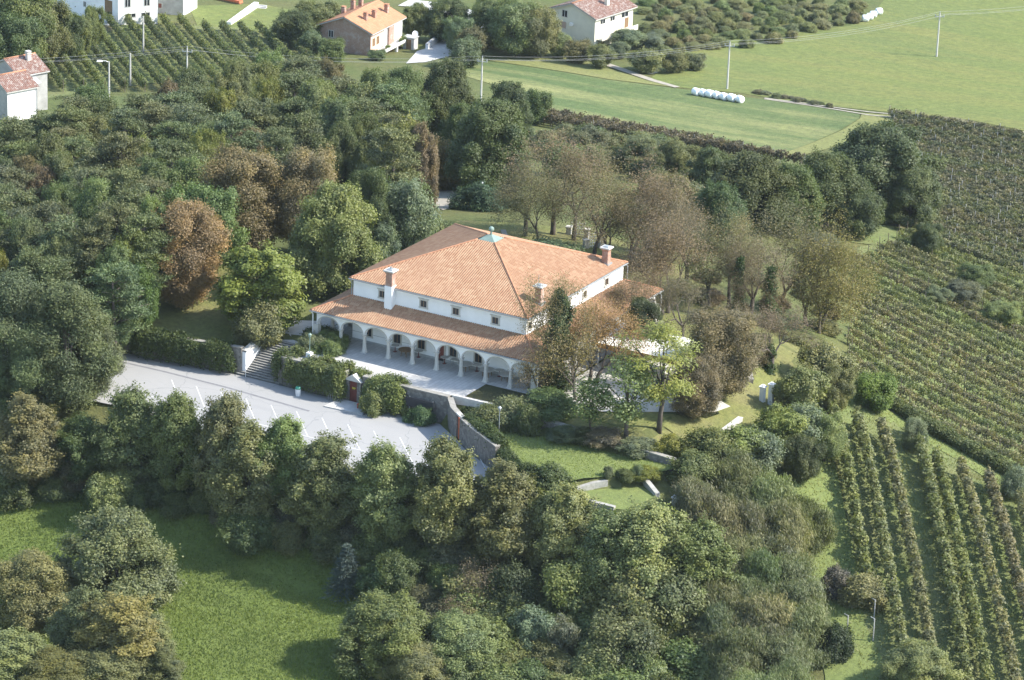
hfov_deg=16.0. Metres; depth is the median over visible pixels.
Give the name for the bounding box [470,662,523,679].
shrub
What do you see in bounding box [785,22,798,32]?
orchard tree
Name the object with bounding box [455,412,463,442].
garden gate
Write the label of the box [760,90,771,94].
shrub
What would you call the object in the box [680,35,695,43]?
orchard tree
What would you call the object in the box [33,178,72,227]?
broadleaf tree
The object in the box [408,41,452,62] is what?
driveway
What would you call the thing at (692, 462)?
broadleaf tree
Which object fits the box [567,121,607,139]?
shrub
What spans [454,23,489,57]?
broadleaf tree
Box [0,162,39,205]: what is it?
pine tree
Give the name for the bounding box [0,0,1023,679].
ground
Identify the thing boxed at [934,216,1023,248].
vine row
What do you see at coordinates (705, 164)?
broadleaf tree
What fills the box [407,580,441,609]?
shrub
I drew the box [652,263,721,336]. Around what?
bare tree
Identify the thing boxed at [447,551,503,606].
twiggy shrub
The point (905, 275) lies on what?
vine row
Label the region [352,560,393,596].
shrub
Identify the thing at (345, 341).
juniper
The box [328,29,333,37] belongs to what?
window
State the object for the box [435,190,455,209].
back drive
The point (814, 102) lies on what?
shrub
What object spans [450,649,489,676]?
shrub
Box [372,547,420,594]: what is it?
broadleaf tree
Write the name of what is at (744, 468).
feathery bush
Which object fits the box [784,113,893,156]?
grass track
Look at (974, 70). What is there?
meadow
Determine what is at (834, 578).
shrub
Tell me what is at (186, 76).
broadleaf tree
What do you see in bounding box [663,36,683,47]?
orchard tree
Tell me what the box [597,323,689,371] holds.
canopy
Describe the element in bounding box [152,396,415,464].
parking line
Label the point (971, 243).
vine row
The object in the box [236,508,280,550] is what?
shrub
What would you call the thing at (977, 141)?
vine row
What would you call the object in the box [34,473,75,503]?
shrub
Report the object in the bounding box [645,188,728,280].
bare tree
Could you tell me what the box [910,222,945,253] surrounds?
broadleaf tree
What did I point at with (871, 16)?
hay bale
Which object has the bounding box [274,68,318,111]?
pine tree
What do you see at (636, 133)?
shrub
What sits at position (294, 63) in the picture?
pine tree
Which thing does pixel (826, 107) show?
wheel track
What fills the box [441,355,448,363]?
table
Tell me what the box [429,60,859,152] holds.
crop field
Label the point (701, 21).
orchard tree
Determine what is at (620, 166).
shrub
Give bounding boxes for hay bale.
[691,87,699,95]
[699,89,705,96]
[705,89,712,97]
[712,91,719,98]
[719,92,727,100]
[727,93,735,101]
[735,95,744,102]
[862,15,868,21]
[866,13,873,19]
[870,11,876,17]
[875,8,882,14]
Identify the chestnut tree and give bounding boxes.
[143,196,235,309]
[193,140,287,251]
[262,139,340,247]
[667,351,726,420]
[680,303,767,397]
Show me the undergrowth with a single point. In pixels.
(189, 492)
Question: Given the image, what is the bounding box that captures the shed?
[403,34,418,49]
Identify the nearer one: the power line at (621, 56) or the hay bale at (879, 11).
the power line at (621, 56)
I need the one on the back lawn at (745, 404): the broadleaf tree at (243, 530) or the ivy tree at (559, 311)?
the ivy tree at (559, 311)
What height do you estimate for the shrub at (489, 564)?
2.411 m
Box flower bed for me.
[467,385,527,402]
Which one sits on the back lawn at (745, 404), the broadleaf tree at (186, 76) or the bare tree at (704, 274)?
the bare tree at (704, 274)
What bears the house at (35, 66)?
on the ground at (356, 70)
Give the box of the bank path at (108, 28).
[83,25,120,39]
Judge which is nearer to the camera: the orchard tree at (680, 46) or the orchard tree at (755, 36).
the orchard tree at (680, 46)
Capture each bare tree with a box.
[485,138,587,236]
[494,124,622,234]
[500,163,565,239]
[531,140,625,240]
[553,138,646,254]
[556,175,639,249]
[568,287,661,384]
[597,141,704,256]
[599,252,666,326]
[610,161,709,268]
[617,202,727,314]
[622,240,685,290]
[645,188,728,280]
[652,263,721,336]
[678,192,766,306]
[683,212,766,304]
[686,296,767,353]
[705,226,808,315]
[735,300,828,370]
[743,192,843,305]
[778,227,856,325]
[782,195,892,337]
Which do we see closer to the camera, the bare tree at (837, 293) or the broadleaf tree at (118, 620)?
the broadleaf tree at (118, 620)
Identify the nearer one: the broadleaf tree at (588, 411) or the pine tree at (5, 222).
the broadleaf tree at (588, 411)
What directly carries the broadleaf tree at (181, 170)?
on the ground at (356, 70)
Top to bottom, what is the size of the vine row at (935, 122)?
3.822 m
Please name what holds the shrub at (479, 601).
on the ground at (356, 70)
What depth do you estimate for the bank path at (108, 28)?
615.64 m
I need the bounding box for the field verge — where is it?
[434,46,687,88]
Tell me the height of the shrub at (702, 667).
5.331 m
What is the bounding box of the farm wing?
[57,0,116,21]
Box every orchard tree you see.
[636,7,653,14]
[637,0,655,6]
[637,22,653,32]
[645,12,658,20]
[647,28,671,38]
[650,3,663,13]
[650,20,671,32]
[658,0,671,5]
[658,7,673,19]
[661,14,675,24]
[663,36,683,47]
[666,0,682,8]
[670,20,688,32]
[672,42,685,53]
[675,4,695,13]
[676,28,691,39]
[678,12,696,24]
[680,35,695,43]
[683,40,706,50]
[686,0,705,10]
[687,24,701,35]
[693,16,712,28]
[694,9,706,17]
[695,33,711,43]
[698,27,713,36]
[703,6,721,13]
[704,22,717,33]
[704,41,721,49]
[705,10,725,22]
[706,36,732,47]
[712,0,730,11]
[715,18,736,29]
[717,25,731,32]
[719,31,737,39]
[723,8,743,21]
[726,0,748,7]
[732,4,744,12]
[733,28,752,38]
[736,21,754,29]
[737,37,755,48]
[739,12,754,21]
[747,0,758,5]
[750,16,762,25]
[751,32,763,40]
[752,2,764,13]
[753,11,768,18]
[759,24,770,33]
[762,31,784,43]
[763,5,780,16]
[765,0,782,7]
[765,17,779,26]
[769,26,786,35]
[771,10,792,23]
[777,4,797,13]
[781,0,796,5]
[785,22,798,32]
[785,30,797,38]
[787,16,805,25]
[794,7,807,19]
[795,0,810,10]
[798,21,818,32]
[808,2,830,11]
[808,10,829,19]
[811,0,826,3]
[812,17,832,29]
[828,2,850,14]
[831,12,842,20]
[831,18,845,25]
[835,0,849,4]
[845,10,860,23]
[848,0,868,7]
[851,4,863,14]
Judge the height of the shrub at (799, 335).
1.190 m
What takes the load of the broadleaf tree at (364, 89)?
on the ground at (356, 70)
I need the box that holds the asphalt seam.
[121,361,309,410]
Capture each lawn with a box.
[151,251,344,346]
[191,4,291,35]
[450,221,804,437]
[500,431,673,479]
[563,410,721,447]
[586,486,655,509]
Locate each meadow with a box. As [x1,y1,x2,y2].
[0,489,371,679]
[648,0,1023,129]
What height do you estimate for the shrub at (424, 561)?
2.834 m
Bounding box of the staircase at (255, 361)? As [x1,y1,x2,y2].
[236,340,304,385]
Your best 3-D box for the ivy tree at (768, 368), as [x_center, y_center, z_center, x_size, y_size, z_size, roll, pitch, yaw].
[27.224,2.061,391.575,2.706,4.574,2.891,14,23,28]
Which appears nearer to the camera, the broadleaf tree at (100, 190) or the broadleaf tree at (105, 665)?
the broadleaf tree at (105, 665)
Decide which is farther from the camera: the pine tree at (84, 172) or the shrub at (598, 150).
the shrub at (598, 150)
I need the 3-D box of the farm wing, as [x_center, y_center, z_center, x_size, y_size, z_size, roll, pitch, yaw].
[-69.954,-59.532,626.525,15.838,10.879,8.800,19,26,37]
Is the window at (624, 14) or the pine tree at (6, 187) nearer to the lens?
the pine tree at (6, 187)
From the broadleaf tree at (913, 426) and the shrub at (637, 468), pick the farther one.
the broadleaf tree at (913, 426)
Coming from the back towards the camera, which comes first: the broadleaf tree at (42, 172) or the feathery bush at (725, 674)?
the broadleaf tree at (42, 172)
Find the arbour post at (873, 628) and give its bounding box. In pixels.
[871,617,874,640]
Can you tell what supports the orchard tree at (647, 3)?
on the ground at (356, 70)
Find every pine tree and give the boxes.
[0,114,35,165]
[0,138,35,163]
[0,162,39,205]
[0,177,20,217]
[0,186,40,228]
[0,210,15,247]
[0,227,18,269]
[0,266,69,400]
[0,316,80,417]
[4,203,53,236]
[4,277,123,415]
[6,229,50,277]
[7,243,57,301]
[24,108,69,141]
[24,199,76,238]
[26,253,91,318]
[35,102,105,156]
[35,212,79,278]
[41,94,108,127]
[49,125,85,159]
[59,143,126,178]
[61,134,96,169]
[65,166,119,192]
[65,217,119,289]
[68,302,126,394]
[71,231,113,293]
[79,258,157,344]
[82,200,154,250]
[83,212,142,252]
[88,130,151,194]
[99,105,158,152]
[100,165,153,205]
[106,183,160,215]
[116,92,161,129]
[118,211,180,288]
[131,137,210,181]
[131,173,174,210]
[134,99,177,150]
[148,91,204,120]
[149,120,195,153]
[164,102,218,120]
[168,80,225,119]
[185,120,235,149]
[222,96,276,133]
[247,113,286,152]
[251,126,297,211]
[272,122,339,173]
[273,53,327,89]
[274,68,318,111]
[277,96,317,127]
[280,108,337,173]
[318,75,359,98]
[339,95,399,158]
[351,125,424,186]
[357,109,417,174]
[368,80,434,132]
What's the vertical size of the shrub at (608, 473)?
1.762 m
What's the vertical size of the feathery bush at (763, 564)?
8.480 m
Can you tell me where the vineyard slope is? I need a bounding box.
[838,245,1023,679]
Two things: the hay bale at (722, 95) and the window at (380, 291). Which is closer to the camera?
the window at (380, 291)
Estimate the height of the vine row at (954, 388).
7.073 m
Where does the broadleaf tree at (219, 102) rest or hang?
on the ground at (356, 70)
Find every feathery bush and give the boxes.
[669,472,723,526]
[678,597,743,639]
[686,490,750,544]
[696,577,745,626]
[702,622,775,677]
[704,654,765,679]
[710,448,764,501]
[711,558,745,584]
[714,477,757,509]
[723,523,766,569]
[726,587,808,638]
[726,662,784,679]
[732,498,774,551]
[737,467,800,523]
[738,571,779,603]
[739,543,785,596]
[743,523,803,561]
[748,617,800,669]
[750,630,818,679]
[763,496,816,558]
[767,655,816,679]
[768,573,835,638]
[770,550,838,605]
[776,596,837,673]
[784,489,840,558]
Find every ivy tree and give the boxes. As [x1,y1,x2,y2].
[508,262,605,392]
[640,161,673,253]
[725,235,763,313]
[755,262,792,329]
[757,341,781,376]
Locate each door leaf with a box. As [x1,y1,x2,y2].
[350,381,356,401]
[458,417,459,438]
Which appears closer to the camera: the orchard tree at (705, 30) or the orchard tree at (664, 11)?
the orchard tree at (705, 30)
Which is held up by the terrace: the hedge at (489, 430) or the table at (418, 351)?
the table at (418, 351)
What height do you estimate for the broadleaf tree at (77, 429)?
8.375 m
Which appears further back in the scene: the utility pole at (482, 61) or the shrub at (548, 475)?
the utility pole at (482, 61)
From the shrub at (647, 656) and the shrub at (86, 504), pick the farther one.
the shrub at (86, 504)
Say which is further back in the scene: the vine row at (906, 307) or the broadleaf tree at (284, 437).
the vine row at (906, 307)
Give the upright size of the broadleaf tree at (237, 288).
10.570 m
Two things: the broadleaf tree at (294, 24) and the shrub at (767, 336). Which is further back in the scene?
the broadleaf tree at (294, 24)
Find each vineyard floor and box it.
[47,25,320,97]
[880,115,1020,255]
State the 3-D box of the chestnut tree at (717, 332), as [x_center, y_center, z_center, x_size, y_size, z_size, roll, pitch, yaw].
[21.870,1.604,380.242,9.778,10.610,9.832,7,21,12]
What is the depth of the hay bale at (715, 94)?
583.39 m
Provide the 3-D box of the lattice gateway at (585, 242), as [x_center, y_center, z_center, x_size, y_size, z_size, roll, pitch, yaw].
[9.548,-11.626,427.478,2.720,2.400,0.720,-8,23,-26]
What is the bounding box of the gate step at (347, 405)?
[325,398,363,413]
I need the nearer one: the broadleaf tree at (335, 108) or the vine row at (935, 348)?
the vine row at (935, 348)
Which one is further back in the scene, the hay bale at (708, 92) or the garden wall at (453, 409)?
the hay bale at (708, 92)
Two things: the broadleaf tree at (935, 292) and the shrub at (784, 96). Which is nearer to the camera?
the broadleaf tree at (935, 292)
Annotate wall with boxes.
[5,321,243,373]
[281,355,348,398]
[362,374,450,422]
[425,36,437,49]
[447,397,460,437]
[460,418,499,466]
[540,420,619,441]
[578,479,607,491]
[588,499,615,510]
[642,449,676,471]
[643,478,659,497]
[722,416,742,429]
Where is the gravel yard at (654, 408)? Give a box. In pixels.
[564,352,729,411]
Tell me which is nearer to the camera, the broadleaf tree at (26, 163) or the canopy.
the canopy
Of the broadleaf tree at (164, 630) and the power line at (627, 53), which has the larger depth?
the power line at (627, 53)
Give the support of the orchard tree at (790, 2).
on the ground at (356, 70)
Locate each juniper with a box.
[297,330,330,352]
[308,338,346,357]
[318,329,351,348]
[402,404,436,426]
[447,180,511,212]
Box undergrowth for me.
[0,450,542,679]
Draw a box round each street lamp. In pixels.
[96,60,109,96]
[306,333,312,356]
[498,406,501,431]
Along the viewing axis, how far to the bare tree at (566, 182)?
426.71 m
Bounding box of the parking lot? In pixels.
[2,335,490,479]
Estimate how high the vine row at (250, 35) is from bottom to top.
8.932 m
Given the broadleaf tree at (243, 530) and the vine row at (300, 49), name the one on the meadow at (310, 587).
the broadleaf tree at (243, 530)
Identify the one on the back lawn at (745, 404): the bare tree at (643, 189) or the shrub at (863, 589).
the bare tree at (643, 189)
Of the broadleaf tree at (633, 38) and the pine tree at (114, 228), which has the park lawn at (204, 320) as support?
the pine tree at (114, 228)
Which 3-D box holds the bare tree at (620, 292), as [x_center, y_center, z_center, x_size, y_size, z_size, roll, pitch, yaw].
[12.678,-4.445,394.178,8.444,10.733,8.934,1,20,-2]
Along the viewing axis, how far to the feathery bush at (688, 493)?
358.96 m
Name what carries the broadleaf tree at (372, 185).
on the ground at (356, 70)
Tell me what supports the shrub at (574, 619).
on the ground at (356, 70)
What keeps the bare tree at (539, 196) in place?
on the back lawn at (745, 404)
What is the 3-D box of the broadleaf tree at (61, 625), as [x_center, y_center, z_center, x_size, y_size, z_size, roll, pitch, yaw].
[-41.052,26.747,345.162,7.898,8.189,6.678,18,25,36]
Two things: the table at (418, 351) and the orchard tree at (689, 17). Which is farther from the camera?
the orchard tree at (689, 17)
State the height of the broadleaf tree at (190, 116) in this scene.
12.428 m
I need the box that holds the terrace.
[297,317,662,395]
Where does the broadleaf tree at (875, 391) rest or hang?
on the grass strip
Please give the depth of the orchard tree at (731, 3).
655.06 m
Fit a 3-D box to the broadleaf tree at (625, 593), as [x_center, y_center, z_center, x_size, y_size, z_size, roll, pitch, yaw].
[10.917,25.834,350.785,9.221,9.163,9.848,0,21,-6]
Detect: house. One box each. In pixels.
[0,50,49,109]
[0,69,38,119]
[117,0,157,24]
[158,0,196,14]
[317,0,417,55]
[549,0,637,45]
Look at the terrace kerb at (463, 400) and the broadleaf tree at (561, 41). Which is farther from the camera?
the broadleaf tree at (561, 41)
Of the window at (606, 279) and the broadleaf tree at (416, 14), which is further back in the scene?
the broadleaf tree at (416, 14)
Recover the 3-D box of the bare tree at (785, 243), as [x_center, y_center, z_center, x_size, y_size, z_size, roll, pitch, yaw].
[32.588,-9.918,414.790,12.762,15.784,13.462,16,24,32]
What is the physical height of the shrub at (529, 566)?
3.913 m
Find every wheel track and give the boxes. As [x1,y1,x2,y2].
[765,98,889,116]
[766,98,887,113]
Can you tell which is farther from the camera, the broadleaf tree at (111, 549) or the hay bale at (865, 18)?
the hay bale at (865, 18)
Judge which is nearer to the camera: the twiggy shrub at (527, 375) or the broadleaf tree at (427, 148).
the twiggy shrub at (527, 375)
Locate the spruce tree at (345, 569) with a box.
[321,543,360,603]
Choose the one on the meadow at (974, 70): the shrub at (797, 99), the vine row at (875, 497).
the shrub at (797, 99)
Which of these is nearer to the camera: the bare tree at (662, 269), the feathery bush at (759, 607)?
the feathery bush at (759, 607)
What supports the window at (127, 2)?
in the white house at (136, 9)
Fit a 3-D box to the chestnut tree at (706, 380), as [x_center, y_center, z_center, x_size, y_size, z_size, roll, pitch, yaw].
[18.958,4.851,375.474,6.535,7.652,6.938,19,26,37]
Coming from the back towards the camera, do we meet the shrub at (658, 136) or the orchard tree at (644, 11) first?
the orchard tree at (644, 11)
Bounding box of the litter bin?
[295,386,300,395]
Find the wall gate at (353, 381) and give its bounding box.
[345,373,362,402]
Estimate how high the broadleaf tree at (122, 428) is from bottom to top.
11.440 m
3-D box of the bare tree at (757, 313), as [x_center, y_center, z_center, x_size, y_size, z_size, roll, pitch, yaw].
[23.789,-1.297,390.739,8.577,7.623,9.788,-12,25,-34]
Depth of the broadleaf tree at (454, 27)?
606.55 m
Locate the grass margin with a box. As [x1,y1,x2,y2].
[782,458,882,679]
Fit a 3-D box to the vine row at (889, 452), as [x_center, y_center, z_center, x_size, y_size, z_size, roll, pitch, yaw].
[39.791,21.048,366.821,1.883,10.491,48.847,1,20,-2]
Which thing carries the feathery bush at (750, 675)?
on the ground at (356, 70)
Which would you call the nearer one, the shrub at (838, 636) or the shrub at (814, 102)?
the shrub at (838, 636)
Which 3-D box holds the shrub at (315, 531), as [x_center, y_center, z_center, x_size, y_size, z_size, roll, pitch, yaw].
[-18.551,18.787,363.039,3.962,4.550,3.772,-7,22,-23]
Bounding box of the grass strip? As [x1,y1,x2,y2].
[817,389,1015,487]
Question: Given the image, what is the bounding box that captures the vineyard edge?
[852,223,1023,294]
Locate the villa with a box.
[309,223,663,392]
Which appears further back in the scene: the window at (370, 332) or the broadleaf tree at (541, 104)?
the broadleaf tree at (541, 104)
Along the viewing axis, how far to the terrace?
385.00 m
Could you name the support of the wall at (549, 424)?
on the ground at (356, 70)
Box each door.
[105,0,111,15]
[406,39,410,49]
[439,346,445,360]
[624,17,628,27]
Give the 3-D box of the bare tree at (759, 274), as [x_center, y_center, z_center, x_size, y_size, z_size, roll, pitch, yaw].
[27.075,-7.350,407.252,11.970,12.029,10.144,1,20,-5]
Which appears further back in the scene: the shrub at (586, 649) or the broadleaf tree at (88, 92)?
the broadleaf tree at (88, 92)
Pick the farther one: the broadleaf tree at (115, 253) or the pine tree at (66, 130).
the pine tree at (66, 130)
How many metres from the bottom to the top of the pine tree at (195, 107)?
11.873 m
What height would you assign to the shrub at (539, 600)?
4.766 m
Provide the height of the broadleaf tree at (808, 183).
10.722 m
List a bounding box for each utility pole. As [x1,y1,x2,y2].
[129,53,130,85]
[142,16,143,52]
[182,46,191,66]
[477,56,486,101]
[725,41,734,88]
[935,13,944,56]
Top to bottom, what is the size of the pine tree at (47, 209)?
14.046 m
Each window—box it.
[124,0,130,7]
[144,0,149,5]
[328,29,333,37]
[367,329,372,338]
[377,288,383,298]
[392,334,401,345]
[416,340,425,350]
[418,297,428,309]
[448,346,457,358]
[450,305,460,316]
[473,352,482,364]
[490,314,500,325]
[527,318,533,331]
[560,21,566,28]
[562,9,567,17]
[582,287,588,298]
[600,18,605,24]
[604,275,609,287]
[621,11,628,17]
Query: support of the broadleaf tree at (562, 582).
on the ground at (356, 70)
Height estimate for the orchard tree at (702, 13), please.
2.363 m
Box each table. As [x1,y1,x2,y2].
[398,347,410,355]
[414,349,422,357]
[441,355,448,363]
[450,358,459,367]
[457,361,471,371]
[473,363,480,371]
[480,367,494,377]
[499,371,513,380]
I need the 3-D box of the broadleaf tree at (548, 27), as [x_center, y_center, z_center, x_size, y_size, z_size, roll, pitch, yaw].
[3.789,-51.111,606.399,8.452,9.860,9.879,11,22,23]
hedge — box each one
[128,322,236,372]
[268,342,356,401]
[350,366,372,394]
[359,371,411,416]
[458,406,478,414]
[461,413,510,449]
[494,447,538,479]
[853,379,1023,478]
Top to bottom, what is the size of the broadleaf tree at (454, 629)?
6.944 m
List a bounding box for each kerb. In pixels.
[324,406,363,414]
[452,394,489,406]
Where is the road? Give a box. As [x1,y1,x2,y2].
[398,0,471,13]
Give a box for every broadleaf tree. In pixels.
[0,0,57,56]
[0,8,48,59]
[0,154,13,182]
[0,247,10,324]
[0,388,69,486]
[0,546,78,634]
[0,625,60,679]
[3,211,44,273]
[11,153,35,188]
[15,643,93,679]
[23,163,59,200]
[24,129,72,184]
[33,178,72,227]
[40,0,75,61]
[40,584,105,652]
[41,147,74,184]
[44,234,85,286]
[49,504,186,612]
[54,410,108,483]
[55,10,85,59]
[57,170,81,190]
[64,186,83,215]
[65,590,174,676]
[69,251,107,308]
[70,193,105,230]
[72,79,120,107]
[72,643,161,679]
[74,174,127,218]
[78,12,92,55]
[80,105,115,161]
[83,4,109,45]
[83,465,134,512]
[86,90,118,131]
[87,380,161,481]
[90,238,144,349]
[110,227,159,306]
[113,148,141,167]
[127,132,153,157]
[129,153,177,205]
[133,190,170,303]
[133,254,161,328]
[133,387,202,494]
[139,644,186,679]
[143,612,179,652]
[150,75,178,98]
[154,140,187,164]
[155,178,250,270]
[158,65,214,96]
[162,104,215,143]
[166,153,215,198]
[180,388,254,490]
[189,122,225,156]
[189,136,220,174]
[193,415,281,517]
[201,80,236,121]
[209,71,248,120]
[209,238,310,331]
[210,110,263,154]
[213,509,272,558]
[221,55,255,119]
[230,296,288,350]
[233,125,266,207]
[247,58,281,86]
[249,73,285,107]
[251,410,308,505]
[254,45,288,72]
[264,100,296,138]
[268,8,331,45]
[274,427,363,532]
[287,178,387,300]
[292,76,337,116]
[294,0,340,29]
[297,27,324,55]
[313,54,349,94]
[315,91,361,148]
[318,36,345,63]
[325,116,362,185]
[325,586,434,679]
[344,78,394,168]
[345,435,421,546]
[348,110,379,169]
[348,166,395,244]
[358,65,389,92]
[366,109,429,207]
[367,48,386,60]
[371,217,401,259]
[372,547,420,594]
[374,639,450,679]
[384,63,437,128]
[384,91,419,122]
[385,172,443,251]
[402,1,430,37]
[406,118,441,209]
[407,431,485,547]
[419,53,477,136]
[419,604,501,679]
[422,9,451,41]
[427,0,470,41]
[433,100,485,158]
[435,135,459,190]
[441,15,477,50]
[441,93,532,193]
[448,33,485,67]
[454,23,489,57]
[462,454,543,564]
[466,0,497,47]
[482,555,539,612]
[483,19,513,50]
[484,0,545,57]
[487,79,535,142]
[507,600,556,653]
[510,1,562,56]
[516,480,601,571]
[522,327,608,398]
[525,88,553,124]
[537,553,606,619]
[542,31,574,56]
[542,612,581,655]
[555,503,640,600]
[560,37,591,63]
[564,375,622,429]
[567,122,617,153]
[579,562,668,630]
[585,42,618,68]
[585,607,669,670]
[586,354,666,438]
[604,318,702,433]
[608,40,630,58]
[609,27,647,49]
[610,134,664,170]
[612,492,692,599]
[623,295,664,360]
[624,46,666,73]
[637,565,710,631]
[639,32,664,49]
[647,136,700,175]
[654,44,672,59]
[661,49,689,72]
[661,510,745,603]
[664,447,720,488]
[678,144,733,186]
[678,423,750,466]
[683,52,707,70]
[688,178,750,246]
[697,149,803,236]
[718,421,772,459]
[732,425,789,474]
[748,401,809,443]
[751,156,826,238]
[770,362,832,408]
[779,399,830,441]
[781,432,826,483]
[791,145,875,228]
[792,338,858,374]
[802,228,839,258]
[811,409,847,461]
[820,361,857,410]
[830,119,947,223]
[833,184,888,238]
[854,369,900,412]
[877,636,965,679]
[879,160,949,227]
[901,415,929,451]
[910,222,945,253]
[924,283,955,305]
[946,276,987,305]
[954,262,995,290]
[979,297,1023,325]
[999,462,1023,499]
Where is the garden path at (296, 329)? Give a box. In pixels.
[282,317,336,343]
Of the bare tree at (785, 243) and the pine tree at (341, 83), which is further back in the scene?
the pine tree at (341, 83)
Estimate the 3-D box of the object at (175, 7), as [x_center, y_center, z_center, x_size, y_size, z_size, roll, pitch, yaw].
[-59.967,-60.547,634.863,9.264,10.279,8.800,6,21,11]
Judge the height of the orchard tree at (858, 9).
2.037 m
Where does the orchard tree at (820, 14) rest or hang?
on the ground at (356, 70)
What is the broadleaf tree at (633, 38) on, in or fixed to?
on the ground at (356, 70)
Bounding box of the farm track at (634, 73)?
[589,59,678,86]
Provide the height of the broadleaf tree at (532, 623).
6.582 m
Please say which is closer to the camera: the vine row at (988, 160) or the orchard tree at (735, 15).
the vine row at (988, 160)
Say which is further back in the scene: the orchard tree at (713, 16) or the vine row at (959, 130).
the orchard tree at (713, 16)
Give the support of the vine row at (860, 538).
on the vineyard slope
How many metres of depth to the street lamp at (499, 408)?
371.96 m
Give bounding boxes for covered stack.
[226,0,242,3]
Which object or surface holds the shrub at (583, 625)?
on the ground at (356, 70)
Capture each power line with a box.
[191,46,473,58]
[197,50,473,62]
[491,44,719,59]
[494,41,725,56]
[509,44,732,60]
[725,14,934,43]
[736,12,936,40]
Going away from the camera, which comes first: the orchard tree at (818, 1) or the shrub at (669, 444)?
the shrub at (669, 444)
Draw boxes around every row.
[42,57,66,91]
[58,52,87,87]
[75,50,107,87]
[84,38,127,90]
[103,27,147,91]
[105,11,165,86]
[124,13,180,79]
[142,11,207,82]
[158,12,220,78]
[177,13,226,68]
[200,18,246,62]
[218,19,257,62]
[237,19,292,73]
[253,19,304,63]
[272,19,320,63]
[299,324,337,335]
[538,113,805,164]
[544,111,773,157]
[547,109,743,151]
[549,107,713,137]
[827,396,874,601]
[843,327,1023,434]
[846,344,1023,455]
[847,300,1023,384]
[847,302,1023,406]
[848,265,1023,359]
[848,292,1023,388]
[849,246,1023,333]
[849,320,1023,425]
[849,338,1023,445]
[850,405,909,668]
[851,300,1023,399]
[852,285,1023,379]
[852,357,1023,465]
[853,313,1023,417]
[854,263,1023,351]
[854,275,1023,369]
[856,257,1023,342]
[865,245,1023,324]
[873,243,1023,315]
[875,417,942,679]
[877,239,1023,308]
[884,233,1023,300]
[887,106,1023,135]
[888,111,1023,142]
[888,120,1023,148]
[888,152,1023,177]
[890,159,1023,182]
[892,115,1023,144]
[894,230,1023,290]
[895,126,1023,152]
[898,224,1023,282]
[904,222,1023,275]
[906,415,974,679]
[908,131,1023,157]
[909,136,1023,162]
[914,140,1023,168]
[914,145,1023,171]
[914,223,1022,264]
[915,149,1023,174]
[916,220,1023,259]
[920,222,1023,264]
[929,444,994,679]
[931,220,1023,253]
[933,171,1023,194]
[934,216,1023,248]
[935,168,1023,192]
[935,174,1023,196]
[935,181,1023,206]
[936,212,1023,247]
[937,166,1023,185]
[937,178,1023,202]
[938,204,1023,233]
[938,208,1023,241]
[940,186,1023,210]
[940,190,1023,215]
[940,196,1023,225]
[940,200,1023,229]
[941,193,1023,219]
[941,237,1023,273]
[955,454,1022,679]
[981,464,1023,624]
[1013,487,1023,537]
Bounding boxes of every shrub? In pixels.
[0,472,33,512]
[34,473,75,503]
[52,459,87,493]
[79,482,105,515]
[88,465,106,477]
[115,462,150,492]
[124,481,148,515]
[159,490,192,519]
[187,486,212,514]
[208,505,222,528]
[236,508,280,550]
[269,519,305,559]
[270,504,298,524]
[303,529,351,564]
[308,515,338,545]
[337,516,363,541]
[343,529,393,565]
[346,546,377,574]
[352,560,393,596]
[354,387,386,417]
[367,544,422,576]
[385,527,421,554]
[387,573,424,597]
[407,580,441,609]
[412,543,442,575]
[413,215,451,232]
[417,537,473,567]
[421,593,449,620]
[424,585,489,616]
[425,561,461,590]
[432,593,477,614]
[435,566,488,614]
[438,182,461,190]
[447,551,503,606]
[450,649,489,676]
[456,539,492,570]
[468,402,512,432]
[468,571,510,613]
[470,577,513,607]
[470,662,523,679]
[480,561,501,575]
[481,601,506,619]
[484,615,518,659]
[491,394,530,431]
[491,646,525,668]
[496,600,558,642]
[505,634,533,660]
[507,400,544,437]
[509,655,553,679]
[510,584,543,606]
[511,341,558,390]
[521,384,579,423]
[523,636,572,664]
[524,560,545,577]
[527,138,559,159]
[528,128,566,143]
[528,234,585,251]
[532,459,578,496]
[534,571,547,600]
[539,650,579,676]
[540,141,586,178]
[540,594,568,616]
[541,670,582,679]
[545,424,580,443]
[550,121,577,141]
[551,611,582,654]
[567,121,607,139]
[567,634,621,676]
[573,626,627,654]
[575,426,591,444]
[575,608,594,639]
[578,653,619,678]
[578,672,611,679]
[582,143,613,169]
[582,425,623,449]
[601,667,649,679]
[603,465,614,479]
[606,130,628,154]
[609,153,632,171]
[613,643,662,674]
[614,468,634,483]
[615,436,657,458]
[625,160,649,180]
[626,129,652,137]
[629,464,666,482]
[631,463,643,476]
[635,163,666,197]
[635,655,672,679]
[638,131,674,142]
[649,431,690,458]
[649,669,681,679]
[656,171,698,204]
[656,622,672,642]
[656,633,714,679]
[659,615,690,640]
[666,277,692,296]
[669,622,698,644]
[670,667,707,679]
[674,642,717,679]
[680,620,716,649]
[684,180,704,205]
[685,192,701,213]
[685,287,728,307]
[692,267,722,283]
[693,304,713,314]
[721,302,753,315]
[750,331,773,348]
[752,89,762,94]
[755,312,786,326]
[756,295,792,313]
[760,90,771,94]
[771,92,782,98]
[778,331,816,345]
[780,94,788,98]
[780,273,806,287]
[788,288,820,304]
[792,96,803,102]
[806,100,819,105]
[808,318,843,335]
[813,302,841,321]
[816,618,856,665]
[818,562,850,600]
[826,102,832,107]
[833,567,890,613]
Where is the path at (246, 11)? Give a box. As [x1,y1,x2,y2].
[227,2,266,24]
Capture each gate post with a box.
[759,384,766,402]
[768,382,775,404]

